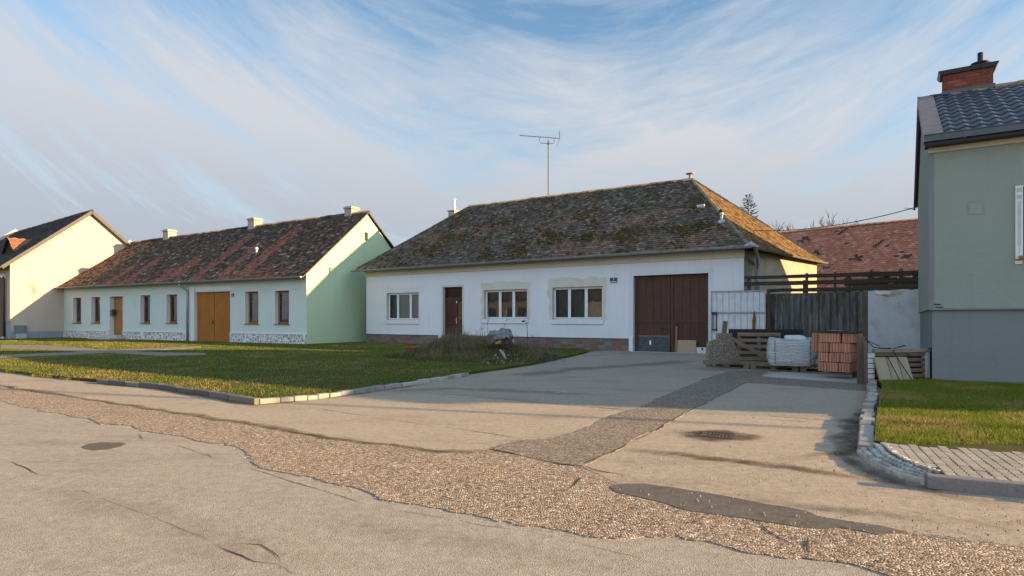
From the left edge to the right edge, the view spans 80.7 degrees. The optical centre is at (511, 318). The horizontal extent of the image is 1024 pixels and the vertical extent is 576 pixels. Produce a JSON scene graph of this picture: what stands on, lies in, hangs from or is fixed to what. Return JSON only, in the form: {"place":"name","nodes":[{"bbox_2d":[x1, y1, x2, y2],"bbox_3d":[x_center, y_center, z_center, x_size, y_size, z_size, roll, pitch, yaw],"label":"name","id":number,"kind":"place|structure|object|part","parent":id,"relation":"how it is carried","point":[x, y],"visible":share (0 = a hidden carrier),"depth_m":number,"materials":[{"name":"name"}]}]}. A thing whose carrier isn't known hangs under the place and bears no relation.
{"place":"outdoors","nodes":[
{"label":"outdoors","id":0,"kind":"place"},
{"bbox_2d":[0,346,199,357],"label":"path","id":1,"kind":"structure","parent":0,"point":[87,352],"depth_m":21.80,"materials":[{"name":"concrete"}]},
{"bbox_2d":[0,345,205,355],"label":"path","id":2,"kind":"structure","parent":0,"point":[47,347],"depth_m":23.30,"materials":[{"name":"concrete"}]},
{"bbox_2d":[0,337,588,397],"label":"lawn","id":3,"kind":"structure","parent":0,"point":[134,375],"depth_m":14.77,"materials":[{"name":"plant"}]},
{"bbox_2d":[14,325,27,338],"bbox_3d":[-29.967,0.871,36.777,0.335,0.958,0.564,0,0,33],"label":"electric cabinet","id":4,"kind":"object","parent":3,"relation":"on","point":[20,331],"visible":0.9,"depth_m":36.64,"materials":[{"name":"grey metal"}]},
{"bbox_3d":[-29.842,0.651,36.689,0.033,0.358,0.444,0,0,33],"label":"door","id":5,"kind":"part","parent":4,"relation":"part of","materials":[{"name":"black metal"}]},
{"bbox_2d":[0,368,100,380],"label":"edge grass","id":6,"kind":"structure","parent":3,"relation":"on","point":[34,375],"depth_m":12.91,"materials":[{"name":"green plant"}]},
{"bbox_2d":[404,346,417,354],"bbox_3d":[-3.071,1.015,18.322,0.450,0.350,0.445,0,0,0],"label":"rusty fire bowl","id":7,"kind":"object","parent":3,"relation":"on","point":[411,349],"visible":0.73,"depth_m":18.19,"materials":[{"name":"metal"}]},
{"bbox_2d":[386,338,559,364],"bbox_3d":[-0.700,0.904,18.400,7.800,0.732,7.600,0,0,0],"label":"earth mound","id":8,"kind":"object","parent":3,"relation":"on","point":[540,361],"visible":0.28,"depth_m":17.30,"materials":[{"name":"soil"}]},
{"bbox_2d":[384,332,559,362],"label":"weeds","id":9,"kind":"object","parent":8,"relation":"on","point":[435,343],"visible":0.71,"depth_m":17.57,"materials":[{"name":"green plant"}]},
{"bbox_2d":[409,314,564,360],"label":"dry stems","id":10,"kind":"object","parent":8,"relation":"on","point":[461,339],"visible":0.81,"depth_m":17.78,"materials":[{"name":"brown plant"}]},
{"bbox_2d":[487,328,513,345],"bbox_3d":[-0.337,0.504,17.295,0.689,0.518,0.489,0,0,17],"label":"tarpaulin bundle","id":11,"kind":"object","parent":8,"relation":"on","point":[504,334],"visible":1,"depth_m":17.13,"materials":[{"name":"grey plastic"}]},
{"bbox_2d":[482,350,524,362],"bbox_3d":[-0.218,1.026,16.603,1.170,0.313,1.402,0,0,0],"label":"rubble","id":12,"kind":"object","parent":8,"relation":"on","point":[501,358],"visible":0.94,"depth_m":16.54,"materials":[{"name":"grey stone"}]},
{"bbox_2d":[15,364,1002,432],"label":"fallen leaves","id":13,"kind":"object","parent":3,"relation":"on","point":[729,418],"visible":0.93,"depth_m":7.52,"materials":[{"name":"brown plant"}]},
{"bbox_2d":[0,386,973,575],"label":"road","id":14,"kind":"structure","parent":0,"point":[53,522],"depth_m":3.58,"materials":[{"name":"grey asphalt"}]},
{"bbox_2d":[81,442,125,450],"bbox_3d":[-4.035,1.250,5.940,0.448,0.004,0.341,0,0,26],"label":"round patch","id":15,"kind":"object","parent":14,"relation":"on","point":[101,446],"visible":1,"depth_m":5.95,"materials":[{"name":"grey asphalt"}]},
{"bbox_2d":[0,378,1017,574],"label":"road cracks","id":16,"kind":"object","parent":14,"relation":"on","point":[806,542],"visible":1,"depth_m":4.88,"materials":[{"name":"black asphalt"}]},
{"bbox_2d":[0,386,1023,575],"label":"gravel strip","id":17,"kind":"object","parent":14,"relation":"on","point":[589,504],"visible":1,"depth_m":4.24,"materials":[{"name":"brown gravel"}]},
{"bbox_2d":[8,376,1022,575],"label":"stray pebbles","id":18,"kind":"object","parent":14,"relation":"on","point":[551,528],"visible":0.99,"depth_m":3.83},
{"bbox_2d":[490,371,865,467],"bbox_3d":[3.802,1.246,9.465,2.914,0.012,10.933,0,0,32],"label":"gravel band","id":19,"kind":"object","parent":14,"relation":"on","point":[654,415],"visible":0.98,"depth_m":7.22,"materials":[{"name":"grey gravel"}]},
{"bbox_2d":[765,371,856,382],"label":"concrete slab","id":20,"kind":"structure","parent":14,"relation":"on","point":[806,376],"depth_m":12.77,"materials":[{"name":"grey concrete"}]},
{"bbox_2d":[818,361,840,371],"bbox_3d":[6.695,1.003,12.700,0.244,0.190,0.391,0,0,-45],"label":"clay block","id":21,"kind":"object","parent":20,"relation":"on","point":[828,366],"depth_m":12.60,"materials":[{"name":"orange brick"}]},
{"bbox_2d":[818,352,830,361],"bbox_3d":[6.629,0.801,12.767,0.244,0.190,0.202,0,0,-45],"label":"clay block","id":22,"kind":"object","parent":21,"relation":"on","point":[823,356],"depth_m":12.68,"materials":[{"name":"orange brick"}]},
{"bbox_2d":[819,343,829,351],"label":"clay block","id":23,"kind":"object","parent":22,"relation":"on","point":[824,347],"depth_m":12.66,"materials":[{"name":"orange brick"}]},
{"bbox_2d":[819,333,843,342],"bbox_3d":[6.717,0.398,12.678,0.244,0.190,0.403,0,0,-45],"label":"clay block","id":24,"kind":"object","parent":23,"relation":"on","point":[831,337],"depth_m":12.58,"materials":[{"name":"orange brick"}]},
{"bbox_2d":[829,352,839,361],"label":"clay block","id":25,"kind":"object","parent":21,"relation":"on","point":[834,356],"depth_m":12.52,"materials":[{"name":"orange brick"}]},
{"bbox_2d":[839,362,853,372],"bbox_3d":[6.917,1.003,12.475,0.244,0.190,0.217,0,0,-45],"label":"clay block","id":26,"kind":"object","parent":20,"relation":"on","point":[846,367],"depth_m":12.39,"materials":[{"name":"orange brick"}]},
{"bbox_2d":[840,353,854,362],"bbox_3d":[6.935,0.801,12.456,0.244,0.190,0.208,0,0,-45],"label":"clay block","id":27,"kind":"object","parent":26,"relation":"on","point":[847,357],"depth_m":12.38,"materials":[{"name":"orange brick"}]},
{"bbox_2d":[830,343,853,352],"bbox_3d":[6.856,0.600,12.537,0.244,0.190,0.397,0,0,-45],"label":"clay block","id":28,"kind":"object","parent":27,"relation":"on","point":[843,347],"depth_m":12.43,"materials":[{"name":"orange brick"}]},
{"bbox_2d":[842,333,854,342],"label":"clay block","id":29,"kind":"object","parent":28,"relation":"on","point":[848,337],"depth_m":12.36,"materials":[{"name":"orange brick"}]},
{"bbox_2d":[857,336,865,383],"bbox_3d":[6.710,0.810,11.575,0.145,0.980,0.100,0,0,34],"label":"old post","id":30,"kind":"object","parent":14,"relation":"on","point":[860,358],"visible":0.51,"depth_m":11.54,"materials":[{"name":"wood"}]},
{"bbox_2d":[864,341,867,384],"bbox_3d":[6.689,0.858,11.394,0.070,0.883,0.100,0,0,34],"label":"old post","id":31,"kind":"object","parent":14,"relation":"on","point":[865,362],"visible":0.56,"depth_m":11.36,"materials":[{"name":"wood"}]},
{"bbox_2d":[867,340,911,379],"bbox_3d":[7.163,0.808,11.351,0.863,0.821,0.256,0,0,-7],"label":"bent rebar","id":32,"kind":"object","parent":31,"relation":"hanging from","point":[888,358],"visible":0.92,"depth_m":11.41,"materials":[{"name":"black metal"}]},
{"bbox_2d":[857,380,877,449],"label":"kerb","id":33,"kind":"structure","parent":14,"relation":"on","point":[867,428],"depth_m":6.99,"materials":[{"name":"grey stone"}]},
{"bbox_2d":[873,357,891,379],"bbox_3d":[6.996,0.992,11.357,0.287,0.544,0.035,0,-15,-7],"label":"stone slab","id":34,"kind":"object","parent":14,"relation":"on","point":[882,368],"depth_m":11.35,"materials":[{"name":"beige stone"}]},
{"bbox_2d":[833,413,937,491],"bbox_3d":[3.708,1.236,6.237,1.035,0.001,4.913,0,0,19],"label":"dirt streak","id":35,"kind":"object","parent":14,"relation":"on","point":[854,447],"visible":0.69,"depth_m":5.62,"materials":[{"name":"brown soil"}]},
{"bbox_2d":[886,357,902,379],"bbox_3d":[7.234,0.991,11.387,0.263,0.546,0.035,0,-15,-7],"label":"stone slab","id":36,"kind":"object","parent":14,"relation":"on","point":[894,362],"depth_m":11.38,"materials":[{"name":"beige stone"}]},
{"bbox_2d":[868,348,931,379],"bbox_3d":[7.386,0.903,11.613,1.360,0.693,0.255,0,0,-7],"label":"whitewashed pallet","id":37,"kind":"object","parent":14,"relation":"on","point":[914,359],"visible":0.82,"depth_m":11.56,"materials":[{"name":"white wood"}]},
{"bbox_2d":[897,357,912,379],"bbox_3d":[7.453,0.989,11.414,0.249,0.549,0.035,0,-15,-7],"label":"stone slab","id":38,"kind":"object","parent":14,"relation":"on","point":[905,364],"depth_m":11.41,"materials":[{"name":"beige stone"}]},
{"bbox_2d":[0,372,1023,547],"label":"side lane","id":39,"kind":"structure","parent":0,"point":[443,418],"depth_m":6.08,"materials":[{"name":"concrete"}]},
{"bbox_2d":[97,379,260,404],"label":"kerb","id":40,"kind":"structure","parent":39,"relation":"on","point":[224,395],"depth_m":10.13,"materials":[{"name":"grey concrete"}]},
{"bbox_2d":[7,386,451,451],"bbox_3d":[-5.421,1.237,8.604,12.446,0.001,0.549,0,0,31],"label":"dirt streak","id":41,"kind":"object","parent":39,"relation":"on","point":[254,424],"visible":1,"depth_m":6.93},
{"bbox_2d":[106,384,406,404],"bbox_3d":[-5.035,1.236,10.251,6.990,0.001,3.324,0,0,0],"label":"dirt streak","id":42,"kind":"object","parent":39,"relation":"on","point":[251,404],"visible":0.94,"depth_m":9.61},
{"bbox_2d":[701,431,734,438],"bbox_3d":[2.203,1.240,6.450,0.336,0.012,0.336,0,0,24],"label":"road drain","id":43,"kind":"object","parent":39,"relation":"on","point":[729,435],"visible":1,"depth_m":6.44,"materials":[{"name":"metal"}]},
{"bbox_2d":[687,430,756,439],"bbox_3d":[2.244,1.239,6.438,0.911,0.001,0.695,0,0,0],"label":"silt ring","id":44,"kind":"object","parent":39,"relation":"on","point":[710,438],"visible":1,"depth_m":6.35,"materials":[{"name":"brown soil"}]},
{"bbox_2d":[672,452,824,472],"bbox_3d":[2.030,1.236,5.173,2.330,0.001,0.346,0,0,32],"label":"dirt streak","id":45,"kind":"object","parent":39,"relation":"on","point":[754,462],"visible":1,"depth_m":5.19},
{"bbox_2d":[482,406,1020,538],"bbox_3d":[3.369,1.229,5.983,7.404,0.019,5.194,0,0,0],"label":"loose grit","id":46,"kind":"object","parent":39,"relation":"on","point":[759,481],"visible":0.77,"depth_m":4.52,"materials":[{"name":"brown gravel"}]},
{"bbox_2d":[610,483,907,534],"bbox_3d":[1.479,1.246,3.937,1.834,0.013,0.470,0,0,38],"label":"asphalt patch","id":47,"kind":"object","parent":39,"relation":"on","point":[722,505],"visible":0.98,"depth_m":3.94,"materials":[{"name":"grey asphalt"}]},
{"bbox_2d":[925,473,1023,498],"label":"kerb","id":48,"kind":"structure","parent":39,"relation":"on","point":[983,486],"depth_m":4.30,"materials":[{"name":"grey concrete"}]},
{"bbox_2d":[0,0,1023,246],"label":"sky","id":49,"kind":"structure","parent":0,"point":[151,117],"materials":[{"name":"blue"}]},
{"bbox_2d":[339,352,866,421],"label":"driveway","id":50,"kind":"structure","parent":0,"point":[628,381],"depth_m":10.78,"materials":[{"name":"concrete"}]},
{"bbox_2d":[259,373,468,403],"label":"kerb","id":51,"kind":"structure","parent":50,"relation":"on","point":[270,400],"depth_m":10.01,"materials":[{"name":"grey concrete"}]},
{"bbox_2d":[706,360,765,368],"bbox_3d":[5.843,1.171,15.720,1.118,0.134,1.168,0,0,43],"label":"flat pallet","id":52,"kind":"object","parent":50,"relation":"on","point":[746,364],"visible":0.55,"depth_m":15.32,"materials":[{"name":"brown wood"}]},
{"bbox_2d":[703,333,739,363],"bbox_3d":[5.155,0.725,14.807,0.998,0.751,0.185,0,0,-22],"label":"pebbled concrete slab","id":53,"kind":"object","parent":52,"relation":"on","point":[721,348],"depth_m":14.73,"materials":[{"name":"grey concrete"}]},
{"bbox_2d":[721,321,727,332],"bbox_3d":[5.234,0.526,14.938,0.277,0.967,0.035,0,0,-22],"label":"wood stub","id":54,"kind":"object","parent":53,"relation":"on","point":[724,326],"visible":0.45,"depth_m":14.93,"materials":[{"name":"grey wood"}]},
{"bbox_2d":[737,332,780,360],"bbox_3d":[6.503,0.727,15.879,1.057,0.736,0.140,0,0,16],"label":"standing pallet","id":55,"kind":"object","parent":52,"relation":"on","point":[758,340],"visible":0.5,"depth_m":15.86,"materials":[{"name":"brown wood"}]},
{"bbox_2d":[732,337,766,358],"bbox_3d":[6.146,0.754,15.620,0.894,0.564,0.052,0,0,26],"label":"loose plank","id":56,"kind":"object","parent":55,"relation":"on","point":[744,345],"visible":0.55,"depth_m":15.60,"materials":[{"name":"brown wood"}]},
{"bbox_2d":[711,289,769,339],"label":"metal gate","id":57,"kind":"structure","parent":50,"relation":"on","point":[744,309],"depth_m":20.01,"materials":[{"name":"metal"}]},
{"bbox_2d":[728,329,803,361],"bbox_3d":[6.986,0.752,16.614,1.915,0.956,0.070,0,0,18],"label":"black ribbed panel","id":58,"kind":"object","parent":50,"relation":"on","point":[783,332],"visible":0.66,"depth_m":16.64,"materials":[{"name":"plastic"}]},
{"bbox_2d":[750,361,799,371],"bbox_3d":[6.691,1.171,14.931,1.118,0.134,1.168,0,0,43],"label":"flat pallet","id":59,"kind":"object","parent":50,"relation":"on","point":[761,365],"visible":0.54,"depth_m":14.65,"materials":[{"name":"brown wood"}]},
{"bbox_2d":[766,337,816,366],"bbox_3d":[6.695,0.764,14.456,1.095,0.672,1.047,0,0,23],"label":"bulk bag","id":60,"kind":"object","parent":59,"relation":"on","point":[782,352],"visible":0.89,"depth_m":14.03,"materials":[{"name":"white plastic"}]},
{"bbox_2d":[784,335,806,339],"bbox_3d":[6.776,0.461,14.414,0.491,0.157,0.349,0,0,23],"label":"bag","id":61,"kind":"object","parent":60,"relation":"on","point":[793,337],"visible":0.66,"depth_m":14.28,"materials":[{"name":"white plastic"}]},
{"bbox_2d":[766,291,867,357],"bbox_3d":[9.554,0.200,19.046,2.971,2.100,0.150,0,0,39],"label":"corrugated fence","id":62,"kind":"object","parent":50,"relation":"on","point":[809,313],"visible":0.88,"depth_m":18.95,"materials":[{"name":"grey metal"}]},
{"bbox_2d":[800,364,851,374],"bbox_3d":[7.539,1.171,14.141,1.118,0.134,1.169,0,0,43],"label":"flat pallet","id":63,"kind":"object","parent":50,"relation":"on","point":[810,369],"visible":0.27,"depth_m":13.96,"materials":[{"name":"brown wood"}]},
{"bbox_2d":[744,269,917,292],"bbox_3d":[9.867,-0.120,18.938,5.016,2.740,0.160,0,0,39],"label":"wooden rail fence","id":64,"kind":"object","parent":50,"relation":"on","point":[882,280],"visible":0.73,"depth_m":18.47,"materials":[{"name":"brown wood"}]},
{"bbox_2d":[584,351,630,356],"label":"bare ground","id":65,"kind":"structure","parent":0,"point":[593,353],"depth_m":22.08,"materials":[{"name":"concrete"}]},
{"bbox_2d":[824,342,856,351],"bbox_3d":[6.973,0.600,12.817,0.264,0.190,0.614,0,0,-45],"label":"clay block","id":66,"kind":"object","parent":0,"point":[855,347],"depth_m":12.58,"materials":[{"name":"orange brick"}]},
{"bbox_2d":[855,333,862,342],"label":"clay block","id":67,"kind":"object","parent":66,"relation":"on","point":[857,334],"depth_m":12.38,"materials":[{"name":"orange brick"}]},
{"bbox_2d":[857,449,924,485],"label":"pavement","id":68,"kind":"structure","parent":0,"point":[895,473],"depth_m":4.80,"materials":[{"name":"grey concrete"}]},
{"bbox_2d":[860,442,940,477],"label":"cobbles","id":69,"kind":"object","parent":68,"relation":"on","point":[879,453],"visible":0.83,"depth_m":5.00,"materials":[{"name":"grey stone"}]},
{"bbox_2d":[888,443,1023,481],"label":"pavers","id":70,"kind":"object","parent":68,"relation":"on","point":[942,453],"visible":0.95,"depth_m":4.89,"materials":[{"name":"concrete"}]},
{"bbox_2d":[882,445,1021,477],"bbox_3d":[3.901,1.158,4.727,1.633,0.001,1.271,0,0,26],"label":"joint moss","id":71,"kind":"object","parent":70,"relation":"on","point":[940,472],"visible":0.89,"depth_m":4.81,"materials":[{"name":"green plant"}]},
{"bbox_2d":[874,377,1023,453],"bbox_3d":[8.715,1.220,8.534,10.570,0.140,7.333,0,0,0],"label":"lawn","id":72,"kind":"structure","parent":0,"point":[1008,447],"depth_m":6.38,"materials":[{"name":"plant"}]},
{"label":"ground","id":73,"kind":"structure","parent":0,"visible":0},
{"bbox_2d":[0,209,149,338],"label":"cream house","id":74,"kind":"structure","parent":73,"relation":"on","point":[39,263],"depth_m":38.40,"materials":[{"name":"paint"}]},
{"bbox_2d":[54,206,393,343],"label":"green house","id":75,"kind":"structure","parent":73,"relation":"on","point":[297,281],"depth_m":32.38,"materials":[{"name":"teal paint"}]},
{"bbox_2d":[72,298,81,323],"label":"window","id":76,"kind":"structure","parent":75,"relation":"in","point":[78,322],"depth_m":38.40,"materials":[{"name":"brown wood"}]},
{"bbox_2d":[90,297,100,323],"bbox_3d":[-25.495,-0.529,37.202,1.077,1.750,0.460,0,0,28],"label":"window","id":77,"kind":"structure","parent":75,"relation":"in","point":[96,322],"depth_m":37.48,"materials":[{"name":"brown wood"}]},
{"bbox_2d":[110,309,115,314],"bbox_3d":[-24.074,-0.406,36.334,0.280,0.360,0.208,0,0,28],"label":"letter box","id":78,"kind":"object","parent":75,"relation":"attached to","point":[112,311],"visible":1,"depth_m":36.27,"materials":[{"name":"metal"}]},
{"bbox_2d":[114,297,122,334],"bbox_3d":[-23.510,-0.194,36.224,1.379,2.300,0.070,0,0,28],"label":"door","id":79,"kind":"structure","parent":75,"relation":"in","point":[118,301],"depth_m":36.28,"materials":[{"name":"brown wood"}]},
{"bbox_2d":[139,295,150,323],"bbox_3d":[-20.996,-0.539,34.709,1.050,1.648,0.320,0,0,28],"label":"window","id":80,"kind":"structure","parent":75,"relation":"in","point":[145,322],"depth_m":34.97,"materials":[{"name":"brown wood"}]},
{"bbox_2d":[165,295,177,323],"bbox_3d":[-18.818,-0.542,33.540,1.063,1.638,0.320,0,0,28],"label":"window","id":81,"kind":"structure","parent":75,"relation":"in","point":[171,322],"depth_m":33.81,"materials":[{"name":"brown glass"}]},
{"bbox_2d":[246,292,258,324],"bbox_3d":[-13.013,-0.547,30.505,1.081,1.777,0.460,0,0,28],"label":"window","id":82,"kind":"structure","parent":75,"relation":"in","point":[254,294],"depth_m":30.72,"materials":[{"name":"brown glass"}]},
{"bbox_2d":[274,291,289,324],"bbox_3d":[-11.104,-0.538,29.480,1.079,1.785,0.460,0,0,28],"label":"window","id":83,"kind":"structure","parent":75,"relation":"in","point":[284,302],"depth_m":29.71,"materials":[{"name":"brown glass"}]},
{"bbox_2d":[350,172,827,353],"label":"white house","id":84,"kind":"structure","parent":73,"relation":"on","point":[670,255],"depth_m":25.11,"materials":[{"name":"paint"}]},
{"bbox_2d":[385,292,418,323],"bbox_3d":[-5.266,-0.541,29.533,2.183,1.567,0.410,0,0,32],"label":"window","id":85,"kind":"structure","parent":84,"relation":"in","point":[405,306],"depth_m":29.68,"materials":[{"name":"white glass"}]},
{"bbox_2d":[445,287,461,335],"bbox_3d":[-2.655,-0.142,27.901,1.120,2.664,0.134,0,0,32],"label":"door","id":86,"kind":"structure","parent":84,"relation":"in","point":[453,306],"depth_m":27.94,"materials":[{"name":"brown wood"}]},
{"bbox_2d":[482,289,527,323],"bbox_3d":[-0.221,-0.564,26.359,2.342,1.523,0.410,0,0,32],"label":"window","id":87,"kind":"structure","parent":84,"relation":"in","point":[512,303],"depth_m":26.47,"materials":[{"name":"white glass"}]},
{"bbox_2d":[519,131,559,194],"bbox_3d":[1.350,-7.462,29.300,1.975,3.352,0.260,0,0,0],"label":"tv antenna","id":88,"kind":"object","parent":84,"relation":"on","point":[547,143],"visible":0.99,"depth_m":29.28,"materials":[{"name":"metal"}]},
{"bbox_2d":[551,286,603,323],"bbox_3d":[2.707,-0.568,24.515,2.353,1.560,0.410,0,0,32],"label":"window","id":89,"kind":"structure","parent":84,"relation":"in","point":[575,305],"depth_m":24.60,"materials":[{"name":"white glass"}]},
{"bbox_2d":[610,278,616,282],"bbox_3d":[3.962,-1.510,23.521,0.311,0.204,0.018,0,0,32],"label":"house number sign","id":90,"kind":"object","parent":84,"relation":"attached to","point":[613,280],"visible":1,"depth_m":23.51,"materials":[{"name":"blue metal"}]},
{"bbox_2d":[638,335,669,351],"bbox_3d":[5.368,0.928,22.799,1.220,0.620,0.027,0,-6,32],"label":"dark board","id":91,"kind":"object","parent":84,"relation":"on","point":[654,343],"visible":0.9,"depth_m":22.78,"materials":[{"name":"stone"}]},
{"bbox_2d":[675,326,677,351],"bbox_3d":[6.082,0.749,22.308,0.070,0.980,0.019,0,-4,32],"label":"wooden lath","id":92,"kind":"object","parent":84,"relation":"on","point":[676,339],"visible":1,"depth_m":22.30,"materials":[{"name":"brown wood"}]},
{"bbox_2d":[677,340,695,352],"bbox_3d":[6.389,1.008,22.129,0.742,0.460,0.020,0,-7,32],"label":"chipboard sheet","id":93,"kind":"object","parent":84,"relation":"on","point":[686,346],"visible":1,"depth_m":22.11,"materials":[{"name":"beige wood"}]},
{"bbox_2d":[697,347,705,352],"bbox_3d":[6.886,1.134,21.792,0.417,0.208,0.045,0,0,32],"label":"white plinth board","id":94,"kind":"object","parent":84,"relation":"attached to","point":[701,349],"visible":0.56,"depth_m":21.80,"materials":[{"name":"paint"}]},
{"bbox_2d":[740,193,758,216],"bbox_3d":[14.773,-3.338,38.125,5.027,9.176,5.008,0,0,0],"label":"conifer","id":95,"kind":"object","parent":73,"relation":"on","point":[748,208],"visible":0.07,"depth_m":37.94,"materials":[{"name":"green plant"}]},
{"bbox_2d":[807,211,859,227],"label":"bare tree","id":96,"kind":"object","parent":73,"relation":"on","point":[821,223],"visible":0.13,"depth_m":46.40,"materials":[{"name":"brown plant"}]},
{"bbox_2d":[778,218,917,292],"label":"red roof barn","id":97,"kind":"structure","parent":73,"relation":"on","point":[891,245],"depth_m":31.87,"materials":[{"name":"tile"}]},
{"bbox_2d":[864,289,919,352],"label":"white wall","id":98,"kind":"structure","parent":73,"relation":"on","point":[893,319],"depth_m":17.64,"materials":[{"name":"white paint"}]},
{"bbox_2d":[914,52,1023,383],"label":"sage house","id":99,"kind":"structure","parent":73,"relation":"on","point":[969,181],"depth_m":11.11,"materials":[{"name":"paint"}]},
{"bbox_2d":[753,207,916,230],"bbox_3d":[10.355,-3.256,20.258,0.336,0.344,6.354,0,0,-22],"label":"service cable","id":100,"kind":"object","parent":99,"relation":"attached to","point":[837,224],"visible":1,"depth_m":19.70,"materials":[{"name":"black rubber"}]},
{"bbox_2d":[1015,185,1023,258],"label":"window","id":101,"kind":"structure","parent":99,"relation":"in","point":[1019,190],"depth_m":10.66,"materials":[{"name":"plastic"}]},
{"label":"clay block","id":102,"kind":"object","parent":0,"visible":0},
{"bbox_2d":[812,333,823,350],"bbox_3d":[6.657,0.503,13.053,0.244,0.392,0.234,0,0,-45],"label":"clay block","id":103,"kind":"object","parent":102,"relation":"on","point":[815,342],"depth_m":12.99,"materials":[{"name":"orange brick"}]},
{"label":"clay block","id":104,"kind":"object","parent":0,"visible":0},
{"bbox_2d":[815,330,862,332],"bbox_3d":[6.871,0.262,12.668,0.550,0.050,0.768,0,0,-45],"label":"cover board","id":105,"kind":"object","parent":104,"relation":"on","point":[837,331],"visible":1,"depth_m":12.47,"materials":[{"name":"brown wood"}]}
]}

